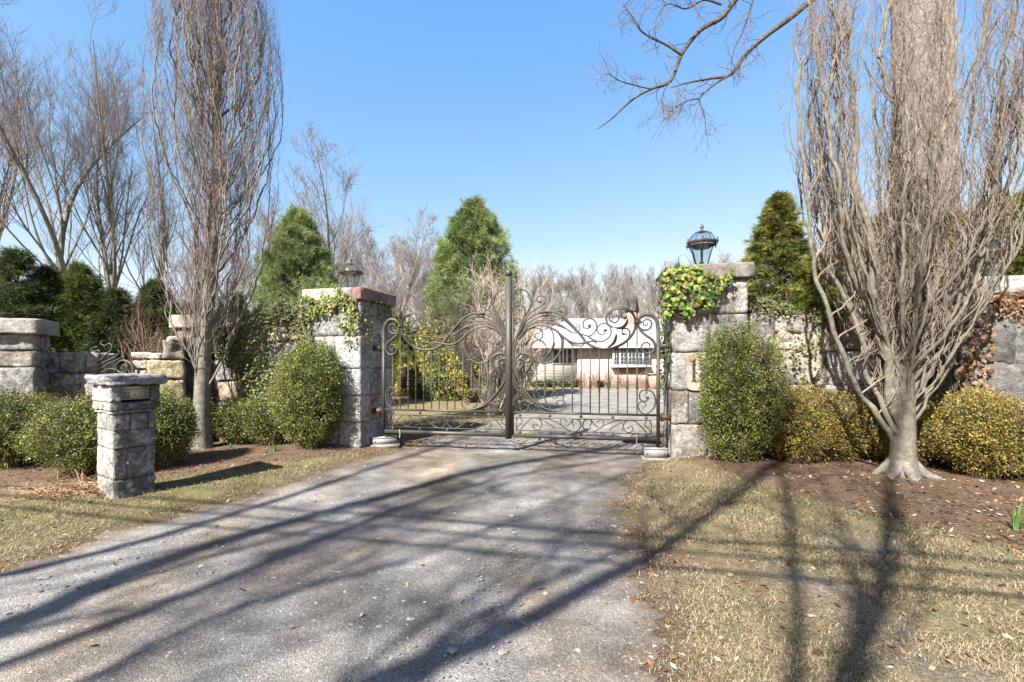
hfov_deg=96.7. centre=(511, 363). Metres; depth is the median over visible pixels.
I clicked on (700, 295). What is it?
ivy
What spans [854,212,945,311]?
hemlock
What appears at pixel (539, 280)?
woodland tree
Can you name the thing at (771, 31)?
old oak
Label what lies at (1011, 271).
hemlock
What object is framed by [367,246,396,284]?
woodland tree
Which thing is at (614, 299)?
woodland tree
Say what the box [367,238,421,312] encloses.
bare tree
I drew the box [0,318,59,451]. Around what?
wing pillar
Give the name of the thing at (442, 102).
sky
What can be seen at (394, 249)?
woodland tree
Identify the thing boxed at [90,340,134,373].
side gate
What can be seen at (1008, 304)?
ivy
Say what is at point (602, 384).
foundation plant
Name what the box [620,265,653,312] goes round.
woodland tree
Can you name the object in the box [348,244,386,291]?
woodland tree
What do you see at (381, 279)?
woodland tree
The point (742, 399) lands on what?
egg shaped bush
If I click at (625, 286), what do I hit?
woodland tree
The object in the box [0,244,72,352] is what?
spruce
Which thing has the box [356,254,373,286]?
woodland tree
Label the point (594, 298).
woodland tree
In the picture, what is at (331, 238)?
bare tree
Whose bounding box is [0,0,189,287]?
bare tree
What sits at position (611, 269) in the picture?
woodland tree
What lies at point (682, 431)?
gate pillar
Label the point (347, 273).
post lantern
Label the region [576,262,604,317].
woodland tree
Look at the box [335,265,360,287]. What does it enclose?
woodland tree
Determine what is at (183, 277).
woodland tree
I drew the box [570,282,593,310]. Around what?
woodland tree
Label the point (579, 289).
woodland tree
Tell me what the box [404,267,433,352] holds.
woodland tree
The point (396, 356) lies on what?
arborvitae
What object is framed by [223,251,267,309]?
woodland tree
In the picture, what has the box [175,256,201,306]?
woodland tree
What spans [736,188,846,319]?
hemlock
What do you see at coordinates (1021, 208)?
hemlock
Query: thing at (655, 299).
woodland tree
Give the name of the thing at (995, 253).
post lantern
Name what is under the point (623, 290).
woodland tree
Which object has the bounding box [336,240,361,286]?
woodland tree
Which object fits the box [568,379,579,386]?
foundation plant
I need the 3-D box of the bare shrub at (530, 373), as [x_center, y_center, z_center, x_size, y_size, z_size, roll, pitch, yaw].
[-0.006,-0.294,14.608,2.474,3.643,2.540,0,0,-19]
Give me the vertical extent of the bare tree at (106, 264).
18.636 m
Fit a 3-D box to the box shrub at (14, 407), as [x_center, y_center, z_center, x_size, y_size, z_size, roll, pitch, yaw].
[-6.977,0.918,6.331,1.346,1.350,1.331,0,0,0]
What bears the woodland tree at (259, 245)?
on the ground at (774, 581)
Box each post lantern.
[338,258,363,286]
[686,224,718,263]
[978,231,1022,275]
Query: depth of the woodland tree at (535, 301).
65.35 m
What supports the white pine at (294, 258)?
on the ground at (774, 581)
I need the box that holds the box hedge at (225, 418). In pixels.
[210,391,256,443]
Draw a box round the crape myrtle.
[393,245,556,415]
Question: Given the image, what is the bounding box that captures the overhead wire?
[35,257,185,301]
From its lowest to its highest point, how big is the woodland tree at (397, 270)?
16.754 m
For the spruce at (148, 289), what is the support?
on the ground at (774, 581)
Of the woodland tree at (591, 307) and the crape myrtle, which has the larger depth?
the woodland tree at (591, 307)
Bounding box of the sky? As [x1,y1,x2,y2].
[0,0,1023,353]
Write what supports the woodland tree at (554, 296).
on the ground at (774, 581)
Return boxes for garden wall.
[49,352,116,409]
[131,336,186,405]
[213,311,306,442]
[747,307,931,457]
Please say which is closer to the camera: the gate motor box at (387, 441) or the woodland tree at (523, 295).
the gate motor box at (387, 441)
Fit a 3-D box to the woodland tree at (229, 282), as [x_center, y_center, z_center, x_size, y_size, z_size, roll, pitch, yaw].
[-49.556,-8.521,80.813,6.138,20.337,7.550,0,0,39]
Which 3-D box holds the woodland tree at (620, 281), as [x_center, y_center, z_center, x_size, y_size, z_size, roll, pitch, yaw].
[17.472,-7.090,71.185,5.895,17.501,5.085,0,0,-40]
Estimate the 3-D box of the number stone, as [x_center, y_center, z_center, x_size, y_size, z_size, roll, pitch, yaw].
[2.942,0.120,6.997,0.504,0.581,0.054,0,0,12]
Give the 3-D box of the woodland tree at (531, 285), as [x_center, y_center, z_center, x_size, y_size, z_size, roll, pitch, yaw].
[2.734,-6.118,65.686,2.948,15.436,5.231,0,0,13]
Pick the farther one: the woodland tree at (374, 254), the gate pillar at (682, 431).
the woodland tree at (374, 254)
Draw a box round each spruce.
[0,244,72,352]
[6,259,85,352]
[49,257,131,372]
[59,285,157,373]
[112,276,179,373]
[146,300,196,352]
[214,289,249,321]
[247,308,269,322]
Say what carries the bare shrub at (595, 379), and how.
on the ground at (774, 581)
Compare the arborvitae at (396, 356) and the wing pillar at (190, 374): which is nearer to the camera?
the wing pillar at (190, 374)
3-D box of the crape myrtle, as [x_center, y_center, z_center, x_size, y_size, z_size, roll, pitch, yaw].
[-0.967,-0.998,13.238,4.818,5.060,3.884,0,0,0]
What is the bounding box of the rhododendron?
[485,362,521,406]
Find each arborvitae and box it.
[392,314,417,396]
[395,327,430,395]
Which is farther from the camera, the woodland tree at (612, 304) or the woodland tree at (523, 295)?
the woodland tree at (612, 304)
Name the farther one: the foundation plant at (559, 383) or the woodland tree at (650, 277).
the woodland tree at (650, 277)
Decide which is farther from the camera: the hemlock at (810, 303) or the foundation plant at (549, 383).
the foundation plant at (549, 383)
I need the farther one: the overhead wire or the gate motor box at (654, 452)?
the overhead wire
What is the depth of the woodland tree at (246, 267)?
57.56 m
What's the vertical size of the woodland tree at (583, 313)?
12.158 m
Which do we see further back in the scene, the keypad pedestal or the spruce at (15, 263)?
the spruce at (15, 263)
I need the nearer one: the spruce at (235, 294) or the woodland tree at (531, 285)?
the spruce at (235, 294)
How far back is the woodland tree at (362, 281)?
70.35 m
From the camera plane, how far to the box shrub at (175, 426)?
6.39 m
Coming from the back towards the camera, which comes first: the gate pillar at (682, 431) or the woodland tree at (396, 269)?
the woodland tree at (396, 269)
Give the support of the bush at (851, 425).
on the ground at (774, 581)
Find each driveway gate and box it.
[373,269,511,438]
[512,280,671,445]
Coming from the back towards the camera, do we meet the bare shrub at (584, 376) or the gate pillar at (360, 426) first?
the bare shrub at (584, 376)
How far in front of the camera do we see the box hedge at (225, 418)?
7.79 m
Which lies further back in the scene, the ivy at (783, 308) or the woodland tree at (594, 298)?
the woodland tree at (594, 298)
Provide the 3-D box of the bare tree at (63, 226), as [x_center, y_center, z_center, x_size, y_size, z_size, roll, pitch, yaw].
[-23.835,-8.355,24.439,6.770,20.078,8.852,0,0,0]
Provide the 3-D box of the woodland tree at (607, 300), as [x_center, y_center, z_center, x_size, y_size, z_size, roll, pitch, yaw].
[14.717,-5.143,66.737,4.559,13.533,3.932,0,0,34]
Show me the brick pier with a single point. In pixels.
(651, 381)
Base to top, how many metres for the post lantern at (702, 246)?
0.787 m
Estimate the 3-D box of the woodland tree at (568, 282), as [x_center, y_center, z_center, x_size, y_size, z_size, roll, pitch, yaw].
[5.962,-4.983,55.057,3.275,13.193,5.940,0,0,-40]
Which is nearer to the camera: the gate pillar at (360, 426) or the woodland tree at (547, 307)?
the gate pillar at (360, 426)
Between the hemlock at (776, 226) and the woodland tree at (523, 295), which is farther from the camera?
the woodland tree at (523, 295)
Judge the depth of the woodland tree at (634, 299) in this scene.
53.01 m
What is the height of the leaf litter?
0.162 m
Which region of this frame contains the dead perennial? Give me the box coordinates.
[5,468,103,504]
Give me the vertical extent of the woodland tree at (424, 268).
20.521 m
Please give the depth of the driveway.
3.13 m
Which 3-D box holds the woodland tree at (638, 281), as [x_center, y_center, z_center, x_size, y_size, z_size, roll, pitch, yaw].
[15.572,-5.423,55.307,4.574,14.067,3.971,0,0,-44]
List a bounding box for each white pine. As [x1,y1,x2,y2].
[237,203,345,314]
[409,192,532,398]
[420,243,459,401]
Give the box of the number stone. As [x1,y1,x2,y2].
[686,353,715,389]
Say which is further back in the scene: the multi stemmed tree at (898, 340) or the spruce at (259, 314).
the spruce at (259, 314)
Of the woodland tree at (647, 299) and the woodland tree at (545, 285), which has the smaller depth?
the woodland tree at (647, 299)
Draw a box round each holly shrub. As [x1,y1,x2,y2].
[393,361,433,398]
[408,302,475,400]
[446,329,485,402]
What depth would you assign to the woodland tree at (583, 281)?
56.22 m
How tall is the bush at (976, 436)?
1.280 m
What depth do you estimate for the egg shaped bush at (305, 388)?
7.39 m
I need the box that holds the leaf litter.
[0,427,1023,670]
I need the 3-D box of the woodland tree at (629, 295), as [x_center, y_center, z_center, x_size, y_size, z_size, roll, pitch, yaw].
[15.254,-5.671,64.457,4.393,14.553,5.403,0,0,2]
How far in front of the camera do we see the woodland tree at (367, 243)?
64.01 m
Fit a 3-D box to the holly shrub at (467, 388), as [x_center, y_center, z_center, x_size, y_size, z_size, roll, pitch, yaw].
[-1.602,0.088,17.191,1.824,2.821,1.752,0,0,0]
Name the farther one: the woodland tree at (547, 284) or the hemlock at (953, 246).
the woodland tree at (547, 284)
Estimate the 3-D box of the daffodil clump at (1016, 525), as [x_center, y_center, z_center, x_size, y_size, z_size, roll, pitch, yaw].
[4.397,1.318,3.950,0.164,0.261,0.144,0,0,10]
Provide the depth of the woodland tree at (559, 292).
75.14 m
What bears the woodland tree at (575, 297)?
on the ground at (774, 581)
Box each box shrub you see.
[0,383,74,468]
[7,386,98,479]
[152,384,203,466]
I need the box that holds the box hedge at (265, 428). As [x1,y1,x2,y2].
[237,393,293,444]
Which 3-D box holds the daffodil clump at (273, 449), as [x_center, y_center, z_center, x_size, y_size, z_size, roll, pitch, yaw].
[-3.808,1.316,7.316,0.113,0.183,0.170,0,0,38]
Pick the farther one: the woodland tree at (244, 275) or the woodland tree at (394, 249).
the woodland tree at (244, 275)
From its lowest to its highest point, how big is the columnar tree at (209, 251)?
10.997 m
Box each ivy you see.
[212,290,318,404]
[291,278,406,346]
[643,255,749,403]
[747,291,934,392]
[954,269,1023,405]
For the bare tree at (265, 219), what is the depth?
30.83 m
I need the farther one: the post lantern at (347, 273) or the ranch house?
the ranch house
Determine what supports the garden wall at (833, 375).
on the ground at (774, 581)
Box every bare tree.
[0,0,144,318]
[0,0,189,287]
[0,18,151,271]
[0,24,82,314]
[39,53,168,289]
[77,78,222,292]
[223,168,316,298]
[273,122,387,286]
[297,173,395,290]
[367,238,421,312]
[375,203,445,352]
[408,259,436,326]
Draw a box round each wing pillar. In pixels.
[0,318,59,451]
[169,315,233,440]
[922,275,1023,468]
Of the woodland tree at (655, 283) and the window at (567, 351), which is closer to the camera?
the window at (567, 351)
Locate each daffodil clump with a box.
[271,440,281,451]
[1004,500,1023,530]
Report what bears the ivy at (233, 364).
attached to the garden wall at (226, 383)
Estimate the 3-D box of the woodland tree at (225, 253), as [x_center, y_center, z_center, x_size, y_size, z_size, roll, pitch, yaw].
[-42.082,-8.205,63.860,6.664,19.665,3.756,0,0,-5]
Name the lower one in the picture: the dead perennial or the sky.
the dead perennial
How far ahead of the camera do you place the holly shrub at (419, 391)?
19.08 m
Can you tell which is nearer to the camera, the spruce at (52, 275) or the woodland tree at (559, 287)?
the spruce at (52, 275)
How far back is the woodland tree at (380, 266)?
80.60 m
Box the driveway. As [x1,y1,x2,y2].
[0,389,668,681]
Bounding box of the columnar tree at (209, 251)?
[124,0,291,449]
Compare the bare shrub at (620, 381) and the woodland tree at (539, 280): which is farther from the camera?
the woodland tree at (539, 280)
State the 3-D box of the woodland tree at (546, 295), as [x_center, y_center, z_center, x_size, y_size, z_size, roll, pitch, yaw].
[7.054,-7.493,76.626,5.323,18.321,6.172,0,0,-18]
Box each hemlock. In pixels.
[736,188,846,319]
[781,252,863,319]
[826,206,888,312]
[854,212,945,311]
[920,209,999,306]
[971,193,1023,275]
[997,189,1023,275]
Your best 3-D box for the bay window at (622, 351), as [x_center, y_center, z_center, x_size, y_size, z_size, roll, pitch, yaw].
[7.797,-0.212,29.774,2.607,1.687,0.448,0,0,0]
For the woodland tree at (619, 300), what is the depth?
47.87 m
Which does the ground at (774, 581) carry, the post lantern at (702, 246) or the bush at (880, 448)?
the bush at (880, 448)
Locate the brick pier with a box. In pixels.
[647,373,661,388]
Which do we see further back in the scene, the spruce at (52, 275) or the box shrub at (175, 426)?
the spruce at (52, 275)
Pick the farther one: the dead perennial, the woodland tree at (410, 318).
the woodland tree at (410, 318)
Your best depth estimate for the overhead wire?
18.54 m
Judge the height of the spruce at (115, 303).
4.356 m
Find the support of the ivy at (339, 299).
attached to the gate pillar at (360, 426)
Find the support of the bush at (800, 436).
on the ground at (774, 581)
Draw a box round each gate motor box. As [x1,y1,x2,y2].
[370,435,398,447]
[639,444,670,459]
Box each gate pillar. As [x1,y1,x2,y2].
[302,287,395,447]
[659,262,754,458]
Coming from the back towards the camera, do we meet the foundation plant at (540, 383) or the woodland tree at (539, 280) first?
the woodland tree at (539, 280)
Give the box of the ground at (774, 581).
[0,381,1023,681]
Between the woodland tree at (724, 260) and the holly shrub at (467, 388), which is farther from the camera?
the woodland tree at (724, 260)
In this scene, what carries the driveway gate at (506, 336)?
attached to the gate pillar at (360, 426)
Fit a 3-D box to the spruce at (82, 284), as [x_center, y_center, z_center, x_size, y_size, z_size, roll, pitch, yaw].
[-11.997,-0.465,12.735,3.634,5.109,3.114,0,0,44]
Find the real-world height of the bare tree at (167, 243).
19.701 m
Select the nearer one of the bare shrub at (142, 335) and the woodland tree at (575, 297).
the bare shrub at (142, 335)
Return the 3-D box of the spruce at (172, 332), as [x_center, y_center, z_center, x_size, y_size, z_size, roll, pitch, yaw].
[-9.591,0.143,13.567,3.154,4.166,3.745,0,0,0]
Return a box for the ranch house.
[517,313,663,385]
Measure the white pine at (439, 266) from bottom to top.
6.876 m
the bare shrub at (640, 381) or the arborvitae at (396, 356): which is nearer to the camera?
the arborvitae at (396, 356)
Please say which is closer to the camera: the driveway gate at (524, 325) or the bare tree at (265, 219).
the driveway gate at (524, 325)
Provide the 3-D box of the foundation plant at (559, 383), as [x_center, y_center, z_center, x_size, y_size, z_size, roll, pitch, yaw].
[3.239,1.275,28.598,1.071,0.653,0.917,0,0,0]
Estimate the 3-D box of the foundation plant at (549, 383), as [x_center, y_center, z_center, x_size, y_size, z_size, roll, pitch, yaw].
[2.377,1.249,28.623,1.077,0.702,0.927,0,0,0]
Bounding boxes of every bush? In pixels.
[262,332,349,448]
[688,309,798,462]
[766,379,842,463]
[809,380,884,461]
[853,390,939,464]
[917,384,1023,479]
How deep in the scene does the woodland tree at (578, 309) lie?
54.42 m
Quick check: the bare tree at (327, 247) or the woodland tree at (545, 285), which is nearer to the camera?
the bare tree at (327, 247)
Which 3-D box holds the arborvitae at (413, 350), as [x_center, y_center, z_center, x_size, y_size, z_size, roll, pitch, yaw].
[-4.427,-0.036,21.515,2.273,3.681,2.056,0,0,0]
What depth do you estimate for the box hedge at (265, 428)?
7.73 m
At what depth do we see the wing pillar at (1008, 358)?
6.06 m
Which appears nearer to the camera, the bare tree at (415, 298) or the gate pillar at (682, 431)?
the gate pillar at (682, 431)
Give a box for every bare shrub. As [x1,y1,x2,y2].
[109,285,188,372]
[483,311,556,410]
[569,368,589,386]
[588,368,602,387]
[600,368,622,387]
[619,375,629,387]
[633,375,645,387]
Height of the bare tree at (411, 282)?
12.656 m
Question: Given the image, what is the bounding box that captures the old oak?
[584,0,960,272]
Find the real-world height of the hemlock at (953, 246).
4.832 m
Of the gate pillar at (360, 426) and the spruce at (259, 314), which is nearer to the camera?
the gate pillar at (360, 426)
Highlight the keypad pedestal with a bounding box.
[84,373,167,499]
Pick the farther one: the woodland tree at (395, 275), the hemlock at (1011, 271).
the woodland tree at (395, 275)
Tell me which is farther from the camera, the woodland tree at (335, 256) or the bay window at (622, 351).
the woodland tree at (335, 256)
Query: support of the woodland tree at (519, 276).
on the ground at (774, 581)
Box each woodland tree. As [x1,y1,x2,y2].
[165,244,192,311]
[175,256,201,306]
[180,245,201,301]
[181,242,232,298]
[215,241,256,305]
[215,270,240,297]
[222,241,262,308]
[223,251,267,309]
[249,216,271,292]
[325,237,348,284]
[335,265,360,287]
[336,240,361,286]
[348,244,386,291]
[349,266,377,287]
[352,223,390,289]
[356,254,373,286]
[357,238,400,370]
[364,245,391,288]
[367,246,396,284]
[368,269,391,292]
[383,233,424,326]
[383,242,422,326]
[383,257,410,313]
[388,237,426,313]
[390,234,426,328]
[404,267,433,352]
[407,254,432,319]
[416,278,429,318]
[512,266,527,299]
[515,274,530,325]
[523,276,550,325]
[524,270,539,334]
[530,265,561,326]
[530,266,552,331]
[536,263,564,328]
[537,268,562,321]
[537,290,558,332]
[543,270,568,329]
[545,288,570,317]
[551,271,571,320]
[554,268,581,322]
[560,277,589,317]
[563,283,584,318]
[566,267,592,317]
[568,295,585,317]
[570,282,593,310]
[571,269,588,317]
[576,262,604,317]
[577,270,600,317]
[586,272,605,317]
[594,262,620,317]
[596,276,616,316]
[597,270,622,317]
[597,286,624,317]
[603,278,632,317]
[605,287,634,315]
[609,272,636,316]
[609,273,635,317]
[610,263,639,308]
[613,274,633,315]
[613,279,639,317]
[616,285,640,317]
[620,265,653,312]
[621,262,653,317]
[635,285,658,317]
[638,273,660,315]
[639,267,662,317]
[644,258,674,317]
[716,249,731,263]
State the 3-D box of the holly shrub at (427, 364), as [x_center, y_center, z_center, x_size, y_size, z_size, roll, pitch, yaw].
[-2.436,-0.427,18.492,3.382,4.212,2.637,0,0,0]
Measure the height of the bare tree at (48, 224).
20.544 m
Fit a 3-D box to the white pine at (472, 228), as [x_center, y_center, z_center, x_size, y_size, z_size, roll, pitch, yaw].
[-1.676,-2.753,19.093,4.955,8.708,5.366,0,0,33]
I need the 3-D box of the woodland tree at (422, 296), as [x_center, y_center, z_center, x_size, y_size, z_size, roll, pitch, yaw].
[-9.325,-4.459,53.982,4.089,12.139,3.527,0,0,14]
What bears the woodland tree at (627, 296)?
on the ground at (774, 581)
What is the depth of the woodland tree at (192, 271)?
44.84 m
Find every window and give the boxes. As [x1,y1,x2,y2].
[552,348,573,363]
[610,348,651,372]
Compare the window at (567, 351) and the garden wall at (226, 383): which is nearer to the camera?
the garden wall at (226, 383)
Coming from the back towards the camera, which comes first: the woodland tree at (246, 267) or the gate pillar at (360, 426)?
the woodland tree at (246, 267)
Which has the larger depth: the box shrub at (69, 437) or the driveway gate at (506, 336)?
the driveway gate at (506, 336)
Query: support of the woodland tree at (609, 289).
on the ground at (774, 581)
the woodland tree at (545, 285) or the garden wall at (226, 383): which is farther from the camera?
the woodland tree at (545, 285)
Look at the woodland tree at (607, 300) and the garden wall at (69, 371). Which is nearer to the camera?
the garden wall at (69, 371)
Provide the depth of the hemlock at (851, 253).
9.25 m
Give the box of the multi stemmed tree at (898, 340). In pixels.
[772,0,1023,481]
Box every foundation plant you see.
[530,380,543,386]
[543,379,557,386]
[556,379,570,386]
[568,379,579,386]
[592,380,607,386]

